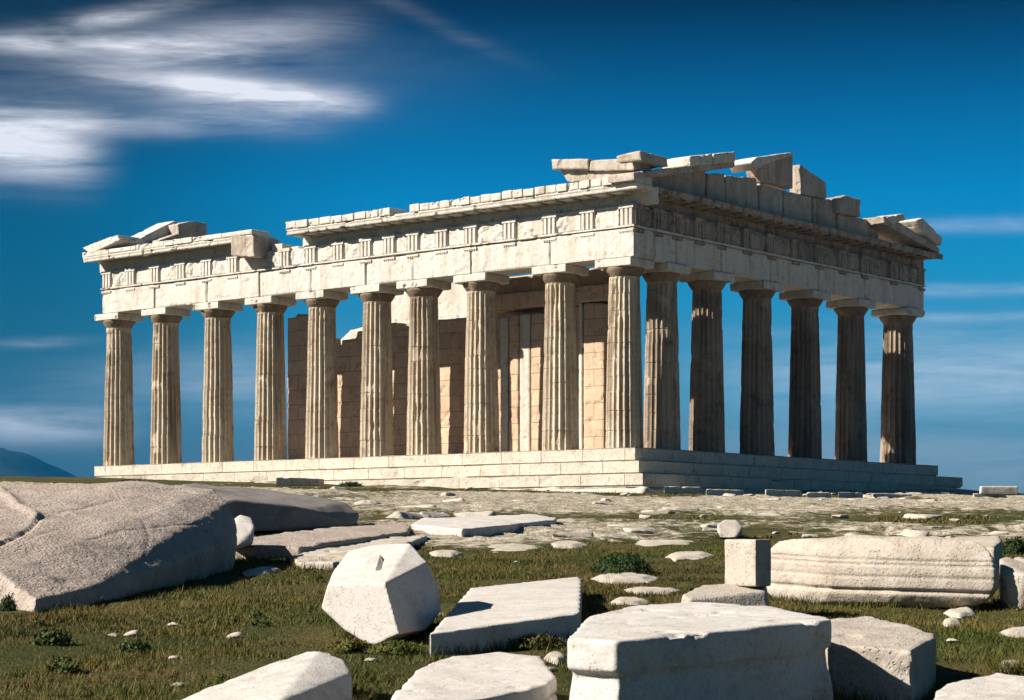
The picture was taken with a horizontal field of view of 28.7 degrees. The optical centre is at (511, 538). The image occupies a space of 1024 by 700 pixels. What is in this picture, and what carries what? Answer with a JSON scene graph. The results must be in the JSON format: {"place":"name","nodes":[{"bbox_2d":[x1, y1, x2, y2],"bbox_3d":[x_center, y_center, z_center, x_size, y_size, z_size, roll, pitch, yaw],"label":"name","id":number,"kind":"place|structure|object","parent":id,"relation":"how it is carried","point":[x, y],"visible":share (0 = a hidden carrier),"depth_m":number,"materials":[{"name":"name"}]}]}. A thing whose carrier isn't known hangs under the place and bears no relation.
{"place":"outdoors","nodes":[
{"label":"outdoors","id":0,"kind":"place"},
{"bbox_2d":[0,448,75,476],"bbox_3d":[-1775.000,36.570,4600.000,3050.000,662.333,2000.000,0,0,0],"label":"hill","id":1,"kind":"structure","parent":0,"point":[16,463],"depth_m":4428.97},
{"bbox_2d":[0,476,1023,699],"bbox_3d":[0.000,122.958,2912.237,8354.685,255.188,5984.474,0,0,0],"label":"ground","id":2,"kind":"structure","parent":0,"point":[572,512],"depth_m":43.59,"materials":[{"name":"green plant"}]},
{"bbox_2d":[0,591,16,611],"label":"weeds","id":3,"kind":"object","parent":2,"relation":"on","point":[7,604],"visible":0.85,"depth_m":22.19,"materials":[{"name":"green plant"}]},
{"bbox_2d":[32,619,47,626],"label":"weed","id":4,"kind":"object","parent":2,"relation":"on","point":[39,623],"visible":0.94,"depth_m":20.22,"materials":[{"name":"green plant"}]},
{"bbox_2d":[29,628,73,645],"bbox_3d":[-4.191,0.891,18.287,0.402,0.182,0.356,0,0,-26],"label":"weed","id":5,"kind":"object","parent":2,"relation":"on","point":[46,637],"visible":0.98,"depth_m":18.22,"materials":[{"name":"green plant"}]},
{"bbox_2d":[35,654,89,673],"bbox_3d":[-3.514,0.987,15.730,0.373,0.169,0.331,0,0,38],"label":"weed","id":6,"kind":"object","parent":2,"relation":"on","point":[67,665],"visible":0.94,"depth_m":15.67,"materials":[{"name":"green plant"}]},
{"bbox_2d":[0,481,236,612],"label":"boulder","id":7,"kind":"object","parent":2,"relation":"on","point":[62,544],"visible":0.95,"depth_m":26.84,"materials":[{"name":"grey stone"}]},
{"bbox_2d":[115,477,147,481],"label":"weeds","id":8,"kind":"object","parent":2,"relation":"on","point":[125,479],"visible":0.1,"depth_m":107.30,"materials":[{"name":"green plant"}]},
{"bbox_2d":[123,630,141,635],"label":"pebble","id":9,"kind":"object","parent":2,"relation":"on","point":[133,632],"visible":0.98,"depth_m":19.45,"materials":[{"name":"beige stone"}]},
{"bbox_2d":[117,637,154,653],"bbox_3d":[-3.391,0.956,17.960,0.324,0.165,0.365,0,0,25],"label":"weed","id":10,"kind":"object","parent":2,"relation":"on","point":[139,645],"visible":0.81,"depth_m":17.93,"materials":[{"name":"green plant"}]},
{"bbox_2d":[215,672,230,680],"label":"weed","id":11,"kind":"object","parent":2,"relation":"on","point":[222,675],"visible":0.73,"depth_m":15.29,"materials":[{"name":"green plant"}]},
{"bbox_2d":[223,615,241,621],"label":"weed","id":12,"kind":"object","parent":2,"relation":"on","point":[235,619],"visible":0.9,"depth_m":21.27,"materials":[{"name":"green plant"}]},
{"bbox_2d":[226,632,244,638],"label":"pebble","id":13,"kind":"object","parent":2,"relation":"on","point":[236,634],"visible":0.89,"depth_m":19.40,"materials":[{"name":"beige stone"}]},
{"bbox_2d":[250,610,263,616],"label":"weed","id":14,"kind":"object","parent":2,"relation":"on","point":[255,613],"visible":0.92,"depth_m":21.65,"materials":[{"name":"green plant"}]},
{"bbox_2d":[246,615,273,626],"bbox_3d":[-2.583,0.852,20.714,0.283,0.128,0.251,0,0,35],"label":"weed","id":15,"kind":"object","parent":2,"relation":"on","point":[258,621],"visible":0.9,"depth_m":20.68,"materials":[{"name":"green plant"}]},
{"bbox_2d":[242,566,281,576],"bbox_3d":[-3.747,0.537,29.945,0.510,0.230,2.048,0,0,5],"label":"flat rock","id":16,"kind":"object","parent":2,"relation":"on","point":[256,571],"visible":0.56,"depth_m":29.61,"materials":[{"name":"grey stone"}]},
{"bbox_2d":[183,651,352,699],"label":"marble block","id":17,"kind":"object","parent":2,"relation":"on","point":[314,675],"depth_m":13.40,"materials":[{"name":"white stone"}]},
{"bbox_2d":[182,483,358,531],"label":"rock","id":18,"kind":"object","parent":2,"relation":"on","point":[265,510],"visible":0.57,"depth_m":45.66,"materials":[{"name":"stone"}]},
{"bbox_2d":[276,477,323,485],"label":"marble block","id":19,"kind":"object","parent":2,"relation":"on","point":[288,481],"depth_m":113.25,"materials":[{"name":"grey stone"}]},
{"bbox_2d":[235,524,410,558],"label":"long slab","id":20,"kind":"structure","parent":2,"relation":"on","point":[283,544],"depth_m":37.17,"materials":[{"name":"grey stone"}]},
{"bbox_2d":[235,515,254,548],"bbox_3d":[-4.530,-0.102,33.717,0.417,0.592,1.380,0,0,-4],"label":"stone chunk","id":21,"kind":"object","parent":20,"relation":"on","point":[245,527],"visible":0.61,"depth_m":33.35,"materials":[{"name":"white stone"}]},
{"bbox_2d":[330,486,346,488],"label":"loose rock","id":22,"kind":"object","parent":2,"relation":"on","point":[334,487],"visible":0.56,"depth_m":103.89,"materials":[{"name":"beige stone"}]},
{"bbox_2d":[325,636,372,649],"bbox_3d":[-1.457,0.939,18.007,0.418,0.120,0.462,0,0,-35],"label":"grass tuft","id":23,"kind":"object","parent":2,"relation":"on","point":[346,644],"visible":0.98,"depth_m":17.91,"materials":[{"name":"green plant"}]},
{"bbox_2d":[338,481,363,486],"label":"weeds","id":24,"kind":"object","parent":2,"relation":"on","point":[350,484],"visible":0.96,"depth_m":112.29,"materials":[{"name":"green plant"}]},
{"bbox_2d":[346,649,362,652],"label":"weed","id":25,"kind":"object","parent":2,"relation":"on","point":[356,650],"visible":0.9,"depth_m":18.00,"materials":[{"name":"green plant"}]},
{"bbox_2d":[291,535,426,570],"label":"rough slab","id":26,"kind":"structure","parent":2,"relation":"on","point":[337,553],"depth_m":33.74,"materials":[{"name":"beige stone"}]},
{"bbox_2d":[354,500,381,504],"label":"loose rock","id":27,"kind":"object","parent":2,"relation":"on","point":[366,502],"visible":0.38,"depth_m":69.10,"materials":[{"name":"beige stone"}]},
{"bbox_2d":[364,658,378,661],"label":"pebble","id":28,"kind":"object","parent":2,"relation":"on","point":[370,659],"visible":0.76,"depth_m":16.82,"materials":[{"name":"white stone"}]},
{"bbox_2d":[322,543,439,644],"bbox_3d":[-1.263,0.533,19.599,1.128,0.967,2.186,0,0,0],"label":"marble wedge","id":29,"kind":"object","parent":2,"relation":"on","point":[376,594],"visible":0.91,"depth_m":19.00,"materials":[{"name":"white stone"}]},
{"bbox_2d":[364,639,425,653],"bbox_3d":[-0.996,0.947,17.660,0.509,0.133,0.596,0,0,18],"label":"grass tuft","id":30,"kind":"object","parent":2,"relation":"on","point":[398,647],"visible":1,"depth_m":17.51,"materials":[{"name":"green plant"}]},
{"bbox_2d":[385,511,422,518],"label":"loose rock","id":31,"kind":"object","parent":2,"relation":"on","point":[402,514],"visible":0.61,"depth_m":56.06,"materials":[{"name":"beige stone"}]},
{"bbox_2d":[397,504,435,507],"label":"loose rock","id":32,"kind":"object","parent":2,"relation":"on","point":[427,506],"visible":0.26,"depth_m":64.63,"materials":[{"name":"beige stone"}]},
{"bbox_2d":[420,512,451,517],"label":"loose rock","id":33,"kind":"object","parent":2,"relation":"on","point":[438,515],"visible":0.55,"depth_m":57.63,"materials":[{"name":"beige stone"}]},
{"bbox_2d":[423,540,451,542],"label":"flat rock","id":34,"kind":"object","parent":2,"relation":"on","point":[438,540],"visible":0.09,"depth_m":40.44,"materials":[{"name":"beige stone"}]},
{"bbox_2d":[429,550,462,557],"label":"flat rock","id":35,"kind":"object","parent":2,"relation":"on","point":[444,553],"visible":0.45,"depth_m":35.35,"materials":[{"name":"beige stone"}]},
{"bbox_2d":[440,492,455,495],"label":"loose rock","id":36,"kind":"object","parent":2,"relation":"on","point":[447,494],"visible":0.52,"depth_m":83.95,"materials":[{"name":"beige stone"}]},
{"bbox_2d":[442,498,464,501],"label":"loose rock","id":37,"kind":"object","parent":2,"relation":"on","point":[458,499],"visible":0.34,"depth_m":72.91,"materials":[{"name":"beige stone"}]},
{"bbox_2d":[391,652,556,699],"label":"marble block","id":38,"kind":"object","parent":2,"relation":"on","point":[498,676],"depth_m":12.45,"materials":[{"name":"white stone"}]},
{"bbox_2d":[454,511,496,516],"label":"loose rock","id":39,"kind":"object","parent":2,"relation":"on","point":[482,513],"visible":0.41,"depth_m":55.58,"materials":[{"name":"beige stone"}]},
{"bbox_2d":[411,514,556,536],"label":"tapered slab","id":40,"kind":"structure","parent":2,"relation":"on","point":[474,525],"depth_m":45.12,"materials":[{"name":"white stone"}]},
{"bbox_2d":[430,577,581,657],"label":"square slab","id":41,"kind":"structure","parent":2,"relation":"on","point":[496,613],"depth_m":18.87,"materials":[{"name":"white stone"}]},
{"bbox_2d":[0,482,1023,699],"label":"grass","id":42,"kind":"structure","parent":2,"relation":"on","point":[995,602],"depth_m":21.11,"materials":[{"name":"green plant"}]},
{"bbox_2d":[488,543,536,552],"bbox_3d":[0.042,0.219,38.645,1.403,0.310,5.017,0,0,0],"label":"flat rock","id":43,"kind":"object","parent":2,"relation":"on","point":[510,547],"visible":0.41,"depth_m":37.71,"materials":[{"name":"beige stone"}]},
{"bbox_2d":[82,151,975,493],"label":"ruined temple","id":44,"kind":"structure","parent":2,"relation":"on","point":[464,361],"depth_m":120.35,"materials":[{"name":"stone"}]},
{"bbox_2d":[508,631,566,648],"bbox_3d":[0.164,0.915,18.241,0.686,0.152,0.775,0,0,30],"label":"grass tuft","id":45,"kind":"object","parent":2,"relation":"on","point":[539,641],"visible":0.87,"depth_m":18.01,"materials":[{"name":"green plant"}]},
{"bbox_2d":[544,651,566,664],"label":"flat rock","id":46,"kind":"object","parent":2,"relation":"on","point":[555,656],"visible":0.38,"depth_m":16.87,"materials":[{"name":"white stone"}]},
{"bbox_2d":[551,541,585,548],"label":"flat rock","id":47,"kind":"object","parent":2,"relation":"on","point":[561,544],"visible":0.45,"depth_m":38.73,"materials":[{"name":"beige stone"}]},
{"bbox_2d":[552,531,593,537],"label":"loose rock","id":48,"kind":"object","parent":2,"relation":"on","point":[575,534],"visible":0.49,"depth_m":42.46,"materials":[{"name":"beige stone"}]},
{"bbox_2d":[592,501,612,504],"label":"loose rock","id":49,"kind":"object","parent":2,"relation":"on","point":[601,502],"visible":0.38,"depth_m":72.39,"materials":[{"name":"beige stone"}]},
{"bbox_2d":[607,523,626,525],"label":"loose rock","id":50,"kind":"object","parent":2,"relation":"on","point":[621,524],"visible":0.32,"depth_m":48.45,"materials":[{"name":"beige stone"}]},
{"bbox_2d":[590,551,654,573],"bbox_3d":[1.671,0.350,29.819,0.966,0.363,2.727,0,0,0],"label":"shrub","id":51,"kind":"object","parent":2,"relation":"on","point":[621,563],"visible":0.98,"depth_m":29.35,"materials":[{"name":"green plant"}]},
{"bbox_2d":[591,572,656,583],"bbox_3d":[1.587,0.608,28.302,1.144,0.241,1.774,0,0,-18],"label":"flat rock","id":52,"kind":"object","parent":2,"relation":"on","point":[628,577],"visible":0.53,"depth_m":27.96,"materials":[{"name":"beige stone"}]},
{"bbox_2d":[609,597,649,604],"bbox_3d":[1.393,0.785,23.660,0.540,0.179,1.063,0,0,0],"label":"flat rock","id":53,"kind":"object","parent":2,"relation":"on","point":[631,600],"visible":0.44,"depth_m":23.50,"materials":[{"name":"beige stone"}]},
{"bbox_2d":[623,527,656,533],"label":"loose rock","id":54,"kind":"object","parent":2,"relation":"on","point":[642,530],"visible":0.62,"depth_m":44.97,"materials":[{"name":"beige stone"}]},
{"bbox_2d":[639,514,651,518],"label":"loose rock","id":55,"kind":"object","parent":2,"relation":"on","point":[644,516],"visible":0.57,"depth_m":57.57,"materials":[{"name":"beige stone"}]},
{"bbox_2d":[624,587,677,593],"bbox_3d":[1.798,0.721,25.811,0.851,0.182,1.476,0,0,0],"label":"flat rock","id":56,"kind":"object","parent":2,"relation":"on","point":[645,589],"visible":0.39,"depth_m":25.51,"materials":[{"name":"beige stone"}]},
{"bbox_2d":[642,509,674,514],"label":"loose rock","id":57,"kind":"object","parent":2,"relation":"on","point":[657,511],"visible":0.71,"depth_m":62.23,"materials":[{"name":"beige stone"}]},
{"bbox_2d":[635,539,693,545],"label":"flat rock","id":58,"kind":"object","parent":2,"relation":"on","point":[655,542],"visible":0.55,"depth_m":40.13,"materials":[{"name":"beige stone"}]},
{"bbox_2d":[662,506,698,510],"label":"loose rock","id":59,"kind":"object","parent":2,"relation":"on","point":[682,508],"visible":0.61,"depth_m":64.14,"materials":[{"name":"beige stone"}]},
{"bbox_2d":[664,486,701,493],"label":"marble block","id":60,"kind":"object","parent":2,"relation":"on","point":[678,490],"depth_m":106.62,"materials":[{"name":"grey stone"}]},
{"bbox_2d":[665,551,711,561],"bbox_3d":[3.133,0.348,35.146,0.954,0.246,2.570,0,0,0],"label":"flat rock","id":61,"kind":"object","parent":2,"relation":"on","point":[684,555],"visible":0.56,"depth_m":34.64,"materials":[{"name":"beige stone"}]},
{"bbox_2d":[567,602,833,699],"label":"marble block","id":62,"kind":"object","parent":2,"relation":"on","point":[697,651],"depth_m":12.73,"materials":[{"name":"white stone"}]},
{"bbox_2d":[700,523,717,527],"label":"loose rock","id":63,"kind":"object","parent":2,"relation":"on","point":[711,525],"visible":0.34,"depth_m":47.47,"materials":[{"name":"beige stone"}]},
{"bbox_2d":[702,528,716,530],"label":"loose rock","id":64,"kind":"object","parent":2,"relation":"on","point":[705,529],"visible":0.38,"depth_m":46.71,"materials":[{"name":"beige stone"}]},
{"bbox_2d":[706,489,743,495],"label":"marble block","id":65,"kind":"object","parent":2,"relation":"on","point":[718,492],"depth_m":102.07,"materials":[{"name":"grey stone"}]},
{"bbox_2d":[681,584,769,605],"bbox_3d":[2.339,0.695,21.140,0.903,0.448,1.674,0,0,15],"label":"base stone","id":66,"kind":"object","parent":2,"relation":"on","point":[739,595],"visible":0.39,"depth_m":20.76,"materials":[{"name":"beige stone"}]},
{"bbox_2d":[725,539,770,586],"bbox_3d":[2.521,0.258,21.389,0.313,0.505,0.714,0,0,-28],"label":"square post","id":67,"kind":"object","parent":66,"relation":"on","point":[747,562],"visible":0.98,"depth_m":21.19,"materials":[{"name":"beige stone"}]},
{"bbox_2d":[722,493,735,495],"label":"loose rock","id":68,"kind":"object","parent":2,"relation":"on","point":[726,494],"visible":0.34,"depth_m":96.26,"materials":[{"name":"beige stone"}]},
{"bbox_2d":[717,520,742,538],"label":"boulder","id":69,"kind":"object","parent":2,"relation":"on","point":[731,529],"visible":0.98,"depth_m":42.80,"materials":[{"name":"beige stone"}]},
{"bbox_2d":[758,512,780,515],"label":"loose rock","id":70,"kind":"object","parent":2,"relation":"on","point":[767,514],"visible":0.62,"depth_m":60.00,"materials":[{"name":"beige stone"}]},
{"bbox_2d":[759,498,780,499],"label":"loose rock","id":71,"kind":"object","parent":2,"relation":"on","point":[771,498],"visible":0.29,"depth_m":84.00,"materials":[{"name":"beige stone"}]},
{"bbox_2d":[765,489,801,496],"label":"marble block","id":72,"kind":"object","parent":2,"relation":"on","point":[786,493],"depth_m":98.72,"materials":[{"name":"grey stone"}]},
{"bbox_2d":[802,534,817,537],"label":"loose rock","id":73,"kind":"object","parent":2,"relation":"on","point":[809,535],"visible":0.87,"depth_m":43.73,"materials":[{"name":"beige stone"}]},
{"bbox_2d":[807,492,830,497],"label":"marble block","id":74,"kind":"object","parent":2,"relation":"on","point":[818,494],"depth_m":94.22,"materials":[{"name":"grey stone"}]},
{"bbox_2d":[831,514,848,518],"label":"loose rock","id":75,"kind":"object","parent":2,"relation":"on","point":[840,516],"visible":0.94,"depth_m":59.80,"materials":[{"name":"beige stone"}]},
{"bbox_2d":[838,492,862,497],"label":"marble block","id":76,"kind":"object","parent":2,"relation":"on","point":[849,495],"depth_m":98.77,"materials":[{"name":"grey stone"}]},
{"bbox_2d":[825,616,935,699],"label":"marble block","id":77,"kind":"object","parent":2,"relation":"on","point":[870,655],"depth_m":14.23,"materials":[{"name":"white stone"}]},
{"bbox_2d":[766,535,999,608],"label":"moulded beam","id":78,"kind":"structure","parent":2,"relation":"on","point":[926,572],"depth_m":22.62,"materials":[{"name":"beige stone"}]},
{"bbox_2d":[872,493,911,497],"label":"slab","id":79,"kind":"structure","parent":2,"relation":"on","point":[889,495],"depth_m":100.76,"materials":[{"name":"stone"}]},
{"bbox_2d":[897,529,929,536],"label":"loose rock","id":80,"kind":"object","parent":2,"relation":"on","point":[911,533],"visible":0.49,"depth_m":43.52,"materials":[{"name":"beige stone"}]},
{"bbox_2d":[904,514,941,519],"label":"loose rock","id":81,"kind":"object","parent":2,"relation":"on","point":[912,516],"visible":0.49,"depth_m":58.91,"materials":[{"name":"beige stone"}]},
{"bbox_2d":[923,526,947,528],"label":"loose rock","id":82,"kind":"object","parent":2,"relation":"on","point":[942,527],"visible":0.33,"depth_m":47.76,"materials":[{"name":"beige stone"}]},
{"bbox_2d":[943,617,960,626],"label":"flat rock","id":83,"kind":"object","parent":2,"relation":"on","point":[951,620],"visible":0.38,"depth_m":20.31,"materials":[{"name":"beige stone"}]},
{"bbox_2d":[946,638,960,642],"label":"pebble","id":84,"kind":"object","parent":2,"relation":"on","point":[950,639],"visible":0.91,"depth_m":18.52,"materials":[{"name":"beige stone"}]},
{"bbox_2d":[943,607,975,617],"bbox_3d":[4.895,0.857,21.887,0.381,0.192,1.164,0,0,11],"label":"flat rock","id":85,"kind":"object","parent":2,"relation":"on","point":[962,612],"visible":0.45,"depth_m":21.79,"materials":[{"name":"beige stone"}]},
{"bbox_2d":[951,536,1002,566],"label":"stone block","id":86,"kind":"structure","parent":2,"relation":"on","point":[993,545],"depth_m":31.14,"materials":[{"name":"beige stone"}]},
{"bbox_2d":[934,673,1023,699],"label":"stone block","id":87,"kind":"object","parent":2,"relation":"on","point":[998,686],"depth_m":12.76,"materials":[{"name":"white stone"}]},
{"bbox_2d":[973,493,1005,497],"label":"slab","id":88,"kind":"structure","parent":2,"relation":"on","point":[987,495],"depth_m":104.44,"materials":[{"name":"stone"}]},
{"bbox_2d":[979,486,1017,494],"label":"slab","id":89,"kind":"structure","parent":88,"relation":"on","point":[998,490],"depth_m":104.00,"materials":[{"name":"stone"}]},
{"bbox_2d":[987,531,1008,534],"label":"loose rock","id":90,"kind":"object","parent":2,"relation":"on","point":[1000,532],"visible":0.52,"depth_m":43.15,"materials":[{"name":"beige stone"}]},
{"bbox_2d":[996,660,1019,671],"bbox_3d":[3.926,1.097,15.848,0.183,0.262,0.317,0,0,36],"label":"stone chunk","id":91,"kind":"object","parent":2,"relation":"on","point":[1011,664],"visible":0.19,"depth_m":15.86,"materials":[{"name":"grey stone"}]},
{"bbox_2d":[999,557,1023,609],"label":"stone block","id":92,"kind":"object","parent":2,"relation":"on","point":[1011,584],"depth_m":22.15,"materials":[{"name":"beige stone"}]},
{"bbox_2d":[1001,626,1023,637],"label":"flat rock","id":93,"kind":"object","parent":2,"relation":"on","point":[1016,631],"visible":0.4,"depth_m":19.32,"materials":[{"name":"beige stone"}]},
{"bbox_2d":[1002,535,1023,555],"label":"shrub","id":94,"kind":"object","parent":2,"relation":"on","point":[1012,546],"visible":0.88,"depth_m":35.30,"materials":[{"name":"green plant"}]},
{"bbox_2d":[0,0,1023,492],"label":"sky","id":95,"kind":"structure","parent":0,"point":[118,117],"materials":[{"name":"blue"}]}
]}

